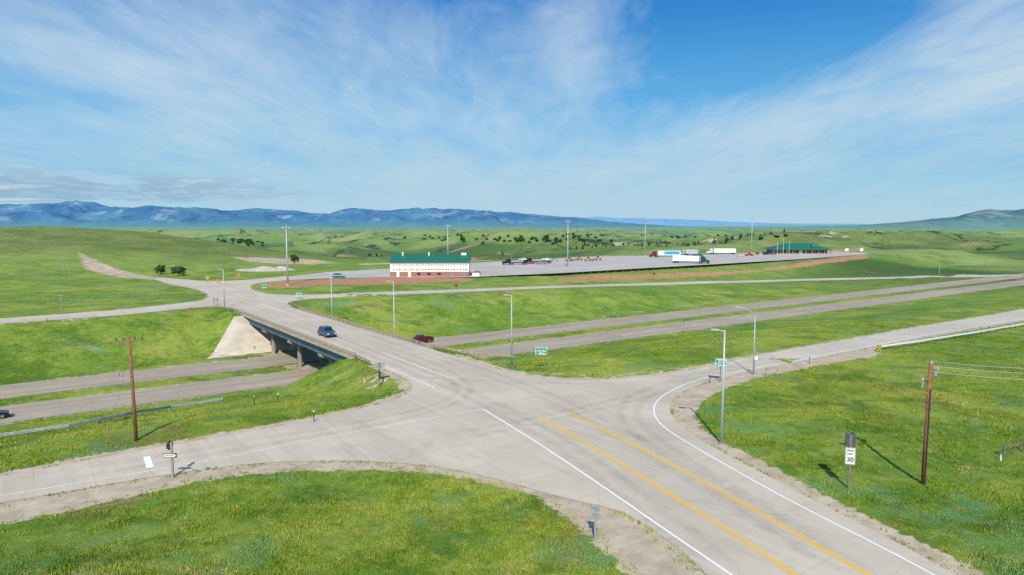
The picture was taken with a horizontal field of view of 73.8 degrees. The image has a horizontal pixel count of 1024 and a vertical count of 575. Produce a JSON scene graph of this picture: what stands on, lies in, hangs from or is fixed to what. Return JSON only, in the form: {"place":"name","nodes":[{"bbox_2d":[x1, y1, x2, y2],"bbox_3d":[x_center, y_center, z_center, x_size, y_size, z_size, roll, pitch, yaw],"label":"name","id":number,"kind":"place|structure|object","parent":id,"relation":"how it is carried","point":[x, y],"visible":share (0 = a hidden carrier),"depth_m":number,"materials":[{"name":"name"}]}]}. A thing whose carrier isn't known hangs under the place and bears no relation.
{"place":"outdoors","nodes":[
{"label":"outdoors","id":0,"kind":"place"},
{"bbox_2d":[0,200,693,227],"bbox_3d":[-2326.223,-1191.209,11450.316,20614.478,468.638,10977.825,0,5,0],"label":"mountain range","id":1,"kind":"structure","parent":0,"point":[75,213],"depth_m":9368.28,"materials":[{"name":"blue stone"}]},
{"bbox_2d":[472,270,480,275],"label":"shed","id":2,"kind":"structure","parent":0,"point":[476,273],"depth_m":271.38,"materials":[{"name":"beige"}]},
{"bbox_2d":[0,276,955,574],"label":"road","id":3,"kind":"structure","parent":0,"point":[480,440],"depth_m":60.63,"materials":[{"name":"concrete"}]},
{"bbox_2d":[143,456,153,467],"bbox_3d":[-30.872,14.794,57.934,0.526,0.001,3.276,-3,6,-33],"label":"stop line","id":4,"kind":"object","parent":3,"relation":"on","point":[148,461],"visible":1,"depth_m":57.76,"materials":[{"name":"white paint"}]},
{"bbox_2d":[0,411,376,481],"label":"road marking","id":5,"kind":"object","parent":3,"relation":"on","point":[181,449],"visible":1,"depth_m":60.86,"materials":[{"name":"white paint"}]},
{"bbox_2d":[0,409,480,495],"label":"road marking","id":6,"kind":"object","parent":3,"relation":"on","point":[228,456],"visible":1,"depth_m":59.15,"materials":[{"name":"white paint"}]},
{"bbox_2d":[317,325,336,337],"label":"car","id":7,"kind":"object","parent":3,"relation":"on","point":[325,330],"visible":1,"depth_m":123.12,"materials":[{"name":"blue paint"}]},
{"bbox_2d":[252,305,467,371],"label":"road marking","id":8,"kind":"object","parent":3,"relation":"on","point":[372,342],"visible":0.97,"depth_m":115.16,"materials":[{"name":"yellow paint"}]},
{"bbox_2d":[254,306,467,372],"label":"road marking","id":9,"kind":"object","parent":3,"relation":"on","point":[373,343],"visible":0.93,"depth_m":113.25,"materials":[{"name":"yellow paint"}]},
{"bbox_2d":[289,308,437,353],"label":"road marking","id":10,"kind":"object","parent":3,"relation":"on","point":[368,332],"visible":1,"depth_m":126.90,"materials":[{"name":"white paint"}]},
{"bbox_2d":[384,353,455,379],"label":"road marking","id":11,"kind":"object","parent":3,"relation":"on","point":[419,366],"visible":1,"depth_m":96.82,"materials":[{"name":"white paint"}]},
{"bbox_2d":[483,409,732,574],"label":"road marking","id":12,"kind":"object","parent":3,"relation":"on","point":[725,570],"visible":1,"depth_m":48.98,"materials":[{"name":"white paint"}]},
{"bbox_2d":[477,359,743,379],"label":"road marking","id":13,"kind":"object","parent":3,"relation":"on","point":[611,379],"visible":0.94,"depth_m":91.33,"materials":[{"name":"white paint"}]},
{"bbox_2d":[536,415,798,574],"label":"road marking","id":14,"kind":"object","parent":3,"relation":"on","point":[683,501],"visible":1,"depth_m":48.90,"materials":[{"name":"yellow paint"}]},
{"bbox_2d":[567,412,871,574],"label":"road marking","id":15,"kind":"object","parent":3,"relation":"on","point":[733,499],"visible":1,"depth_m":49.25,"materials":[{"name":"yellow paint"}]},
{"bbox_2d":[653,362,934,574],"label":"road marking","id":16,"kind":"object","parent":3,"relation":"on","point":[774,491],"visible":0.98,"depth_m":51.96,"materials":[{"name":"white paint"}]},
{"bbox_2d":[0,226,1023,574],"bbox_3d":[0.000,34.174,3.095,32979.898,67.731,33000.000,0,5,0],"label":"ground","id":17,"kind":"structure","parent":0,"point":[110,268],"depth_m":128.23,"materials":[{"name":"green plant"}]},
{"bbox_2d":[4,290,190,304],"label":"wire fence","id":18,"kind":"object","parent":17,"relation":"on","point":[90,297],"visible":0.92,"depth_m":181.61,"materials":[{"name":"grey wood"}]},
{"bbox_2d":[0,397,222,436],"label":"guardrail","id":19,"kind":"object","parent":17,"relation":"on","point":[67,426],"visible":0.86,"depth_m":77.44,"materials":[{"name":"metal"}]},
{"bbox_2d":[108,337,143,440],"bbox_3d":[-35.867,9.587,63.008,3.765,10.106,0.718,0,5,-5],"label":"utility pole","id":20,"kind":"object","parent":17,"relation":"on","point":[129,340],"visible":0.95,"depth_m":62.98,"materials":[{"name":"brown wood"}]},
{"bbox_2d":[136,340,917,382],"bbox_3d":[-1.885,6.492,57.497,68.104,2.755,0.009,1,5,9],"label":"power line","id":21,"kind":"object","parent":20,"relation":"attached to","point":[561,382],"visible":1,"depth_m":56.61,"materials":[{"name":"grey metal"}]},
{"bbox_2d":[138,338,927,383],"bbox_3d":[-1.255,6.535,57.591,67.599,2.858,0.009,1,5,9],"label":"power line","id":22,"kind":"object","parent":20,"relation":"attached to","point":[558,383],"visible":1,"depth_m":56.87,"materials":[{"name":"grey metal"}]},
{"bbox_2d":[154,264,165,274],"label":"tree","id":23,"kind":"object","parent":17,"relation":"on","point":[159,268],"visible":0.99,"depth_m":277.33,"materials":[{"name":"green plant"}]},
{"bbox_2d":[163,440,176,477],"bbox_3d":[-27.107,13.815,54.150,0.837,3.315,0.674,-5,7,-41],"label":"one way sign","id":24,"kind":"object","parent":17,"relation":"on","point":[169,446],"visible":0.98,"depth_m":54.10,"materials":[{"name":"grey wood"}]},
{"bbox_2d":[170,266,185,275],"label":"tree","id":25,"kind":"object","parent":17,"relation":"on","point":[178,270],"visible":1,"depth_m":271.70,"materials":[{"name":"green plant"}]},
{"bbox_2d":[218,269,224,306],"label":"street lamp","id":26,"kind":"object","parent":17,"relation":"on","point":[223,286],"visible":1,"depth_m":167.65,"materials":[{"name":"grey metal"}]},
{"bbox_2d":[236,266,285,271],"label":"gravel pile","id":27,"kind":"object","parent":17,"relation":"on","point":[262,269],"visible":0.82,"depth_m":299.94,"materials":[{"name":"beige gravel"}]},
{"bbox_2d":[275,266,293,269],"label":"gravel pile","id":28,"kind":"object","parent":17,"relation":"on","point":[281,267],"visible":0.4,"depth_m":307.38,"materials":[{"name":"beige gravel"}]},
{"bbox_2d":[282,225,289,284],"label":"mast light","id":29,"kind":"object","parent":17,"relation":"on","point":[286,228],"visible":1,"depth_m":230.47,"materials":[{"name":"grey metal"}]},
{"bbox_2d":[290,254,298,261],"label":"tree","id":30,"kind":"object","parent":17,"relation":"on","point":[294,257],"visible":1,"depth_m":345.02,"materials":[{"name":"green plant"}]},
{"bbox_2d":[294,260,316,264],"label":"gravel pile","id":31,"kind":"object","parent":17,"relation":"on","point":[306,262],"visible":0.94,"depth_m":342.28,"materials":[{"name":"beige gravel"}]},
{"bbox_2d":[207,307,432,367],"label":"bridge","id":32,"kind":"structure","parent":17,"relation":"on","point":[245,332],"depth_m":143.38,"materials":[{"name":"concrete"}]},
{"bbox_2d":[325,272,331,315],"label":"street lamp","id":33,"kind":"object","parent":17,"relation":"on","point":[331,295],"visible":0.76,"depth_m":154.87,"materials":[{"name":"grey metal"}]},
{"bbox_2d":[354,353,370,365],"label":"guardrail","id":34,"kind":"object","parent":17,"relation":"on","point":[358,356],"visible":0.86,"depth_m":100.49,"materials":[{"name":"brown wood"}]},
{"bbox_2d":[374,362,384,387],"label":"road sign","id":35,"kind":"object","parent":17,"relation":"on","point":[379,365],"visible":0.88,"depth_m":87.82,"materials":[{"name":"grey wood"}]},
{"bbox_2d":[389,281,394,336],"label":"street lamp","id":36,"kind":"object","parent":17,"relation":"on","point":[393,306],"visible":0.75,"depth_m":125.33,"materials":[{"name":"grey metal"}]},
{"bbox_2d":[389,252,470,276],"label":"maintenance building","id":37,"kind":"structure","parent":17,"relation":"on","point":[423,265],"depth_m":269.33,"materials":[{"name":"white metal"}]},
{"bbox_2d":[445,224,449,253],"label":"mast light","id":38,"kind":"object","parent":17,"relation":"on","point":[447,225],"visible":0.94,"depth_m":366.06,"materials":[{"name":"grey metal"}]},
{"bbox_2d":[433,344,514,363],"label":"guardrail","id":39,"kind":"object","parent":17,"relation":"on","point":[472,352],"visible":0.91,"depth_m":104.06,"materials":[{"name":"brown metal"}]},
{"bbox_2d":[504,294,512,365],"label":"street lamp","id":40,"kind":"object","parent":17,"relation":"on","point":[511,327],"visible":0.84,"depth_m":107.94,"materials":[{"name":"grey metal"}]},
{"bbox_2d":[0,280,1023,423],"bbox_3d":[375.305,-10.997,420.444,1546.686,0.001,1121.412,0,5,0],"label":"highway","id":41,"kind":"structure","parent":17,"relation":"on","point":[23,412],"depth_m":127.64,"materials":[{"name":"grey asphalt"}]},
{"bbox_2d":[0,410,10,418],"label":"car","id":42,"kind":"object","parent":41,"relation":"on","point":[3,413],"visible":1,"depth_m":95.90,"materials":[{"name":"blue paint"}]},
{"bbox_2d":[1,285,980,407],"bbox_3d":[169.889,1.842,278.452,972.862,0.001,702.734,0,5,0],"label":"road marking","id":43,"kind":"object","parent":41,"relation":"on","point":[467,349],"visible":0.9,"depth_m":149.17,"materials":[{"name":"white paint"}]},
{"bbox_2d":[3,284,1023,421],"bbox_3d":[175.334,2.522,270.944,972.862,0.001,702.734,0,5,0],"label":"road marking","id":44,"kind":"object","parent":41,"relation":"on","point":[480,357],"visible":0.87,"depth_m":116.30,"materials":[{"name":"white paint"}]},
{"bbox_2d":[0,274,1023,398],"bbox_3d":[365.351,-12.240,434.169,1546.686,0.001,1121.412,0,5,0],"label":"highway","id":45,"kind":"structure","parent":17,"relation":"on","point":[14,390],"depth_m":158.23,"materials":[{"name":"grey asphalt"}]},
{"bbox_2d":[408,334,433,342],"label":"car","id":46,"kind":"object","parent":45,"relation":"on","point":[421,337],"visible":0.76,"depth_m":157.16,"materials":[{"name":"red paint"}]},
{"bbox_2d":[0,274,1017,386],"bbox_3d":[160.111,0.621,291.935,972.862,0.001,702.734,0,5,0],"label":"road marking","id":47,"kind":"object","parent":45,"relation":"on","point":[436,338],"visible":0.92,"depth_m":165.18,"materials":[{"name":"white paint"}]},
{"bbox_2d":[7,278,1011,396],"bbox_3d":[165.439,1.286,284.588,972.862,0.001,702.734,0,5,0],"label":"road marking","id":48,"kind":"object","parent":45,"relation":"on","point":[441,345],"visible":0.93,"depth_m":135.00,"materials":[{"name":"yellow paint"}]},
{"bbox_2d":[535,347,546,367],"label":"green guide sign","id":49,"kind":"object","parent":17,"relation":"on","point":[540,350],"visible":1,"depth_m":98.14,"materials":[{"name":"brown metal"}]},
{"bbox_2d":[303,273,778,285],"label":"wire fence","id":50,"kind":"object","parent":17,"relation":"on","point":[515,280],"visible":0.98,"depth_m":254.11,"materials":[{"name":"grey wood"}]},
{"bbox_2d":[289,251,868,279],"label":"parking lot","id":51,"kind":"structure","parent":17,"relation":"on","point":[499,268],"depth_m":352.93,"materials":[{"name":"grey asphalt"}]},
{"bbox_2d":[332,273,345,277],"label":"parked car","id":52,"kind":"object","parent":51,"relation":"on","point":[335,275],"visible":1,"depth_m":262.22,"materials":[{"name":"blue paint"}]},
{"bbox_2d":[502,257,526,264],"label":"semi truck","id":53,"kind":"object","parent":51,"relation":"on","point":[509,261],"visible":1,"depth_m":349.98,"materials":[{"name":"metal"}]},
{"bbox_2d":[523,255,550,263],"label":"semi truck","id":54,"kind":"object","parent":51,"relation":"on","point":[527,259],"visible":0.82,"depth_m":361.14,"materials":[{"name":"metal"}]},
{"bbox_2d":[565,221,570,266],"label":"mast light","id":55,"kind":"object","parent":51,"relation":"on","point":[567,247],"visible":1,"depth_m":327.37,"materials":[{"name":"grey metal"}]},
{"bbox_2d":[649,251,680,256],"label":"semi truck","id":56,"kind":"object","parent":51,"relation":"on","point":[662,253],"visible":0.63,"depth_m":435.11,"materials":[{"name":"metal"}]},
{"bbox_2d":[680,249,697,255],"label":"semi truck","id":57,"kind":"object","parent":51,"relation":"on","point":[693,252],"visible":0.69,"depth_m":458.46,"materials":[{"name":"metal"}]},
{"bbox_2d":[673,255,709,263],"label":"semi truck","id":58,"kind":"object","parent":51,"relation":"on","point":[681,258],"visible":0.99,"depth_m":363.01,"materials":[{"name":"metal"}]},
{"bbox_2d":[705,248,735,253],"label":"semi truck","id":59,"kind":"object","parent":51,"relation":"on","point":[722,250],"visible":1,"depth_m":477.61,"materials":[{"name":"metal"}]},
{"bbox_2d":[591,504,599,541],"bbox_3d":[5.277,15.097,43.307,0.600,2.730,0.150,2,6,20],"label":"road sign","id":60,"kind":"object","parent":17,"relation":"on","point":[596,509],"visible":0.98,"depth_m":43.23,"materials":[{"name":"metal"}]},
{"bbox_2d":[493,254,874,276],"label":"wire fence","id":61,"kind":"object","parent":17,"relation":"on","point":[671,269],"visible":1,"depth_m":325.35,"materials":[{"name":"grey wood"}]},
{"bbox_2d":[710,329,725,444],"bbox_3d":[18.729,9.125,62.214,1.547,10.801,0.520,0,5,0],"label":"street lamp","id":62,"kind":"object","parent":17,"relation":"on","point":[722,413],"visible":1,"depth_m":62.16,"materials":[{"name":"grey metal"}]},
{"bbox_2d":[715,358,726,381],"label":"green guide sign","id":63,"kind":"object","parent":17,"relation":"on","point":[718,361],"visible":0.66,"depth_m":87.29,"materials":[{"name":"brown metal"}]},
{"bbox_2d":[735,306,755,374],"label":"street lamp","id":64,"kind":"object","parent":17,"relation":"on","point":[754,338],"visible":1,"depth_m":91.46,"materials":[{"name":"grey metal"}]},
{"bbox_2d":[752,356,757,373],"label":"mile sign","id":65,"kind":"object","parent":17,"relation":"on","point":[756,357],"visible":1,"depth_m":91.98,"materials":[{"name":"metal"}]},
{"bbox_2d":[765,367,777,375],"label":"wooden fence","id":66,"kind":"object","parent":17,"relation":"on","point":[771,371],"visible":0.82,"depth_m":91.20,"materials":[{"name":"brown wood"}]},
{"bbox_2d":[762,243,832,253],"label":"port office building","id":67,"kind":"structure","parent":17,"relation":"on","point":[792,248],"depth_m":494.56,"materials":[{"name":"teal metal"}]},
{"bbox_2d":[839,432,855,488],"bbox_3d":[25.438,13.284,51.886,1.090,4.753,0.339,1,5,16],"label":"speed limit sign","id":68,"kind":"object","parent":17,"relation":"on","point":[850,440],"visible":1,"depth_m":51.62,"materials":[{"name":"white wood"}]},
{"bbox_2d":[921,361,938,484],"bbox_3d":[31.924,10.629,52.596,1.260,10.119,0.374,0,5,0],"label":"utility pole","id":69,"kind":"object","parent":17,"relation":"on","point":[926,432],"visible":0.95,"depth_m":52.44,"materials":[{"name":"brown wood"}]},
{"bbox_2d":[937,372,1023,379],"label":"power line","id":70,"kind":"object","parent":69,"relation":"attached to","point":[980,376],"visible":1,"depth_m":53.43,"materials":[{"name":"grey metal"}]},
{"bbox_2d":[877,323,1023,350],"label":"guardrail","id":71,"kind":"object","parent":17,"relation":"on","point":[937,338],"visible":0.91,"depth_m":122.34,"materials":[{"name":"metal"}]},
{"bbox_2d":[1003,439,1023,456],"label":"wooden fence","id":72,"kind":"object","parent":17,"relation":"on","point":[1005,445],"visible":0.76,"depth_m":60.02,"materials":[{"name":"grey wood"}]},
{"bbox_2d":[0,0,1023,223],"label":"sky","id":73,"kind":"structure","parent":0,"point":[766,111],"materials":[{"name":"blue"}]},
{"bbox_2d":[339,274,1023,296],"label":"ramp road","id":74,"kind":"structure","parent":0,"point":[506,288],"depth_m":274.94,"materials":[{"name":"grey asphalt"}]},
{"bbox_2d":[585,216,866,226],"bbox_3d":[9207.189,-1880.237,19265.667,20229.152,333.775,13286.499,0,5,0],"label":"distant ridge","id":75,"kind":"structure","parent":0,"point":[678,222],"depth_m":19746.73,"materials":[{"name":"blue"}]},
{"bbox_2d":[748,310,1023,363],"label":"ramp road","id":76,"kind":"structure","parent":0,"point":[838,347],"depth_m":124.22,"materials":[{"name":"grey asphalt"}]},
{"bbox_2d":[751,310,1022,357],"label":"road marking","id":77,"kind":"object","parent":76,"relation":"on","point":[880,334],"visible":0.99,"depth_m":127.25,"materials":[{"name":"white paint"}]},
{"bbox_2d":[785,318,1023,362],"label":"road marking","id":78,"kind":"object","parent":76,"relation":"on","point":[892,341],"visible":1,"depth_m":117.58,"materials":[{"name":"white paint"}]},
{"bbox_2d":[783,209,1023,228],"bbox_3d":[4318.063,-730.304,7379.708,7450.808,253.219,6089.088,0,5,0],"label":"foothill range","id":79,"kind":"structure","parent":0,"point":[990,218],"depth_m":6306.63,"materials":[{"name":"green plant"}]}
]}

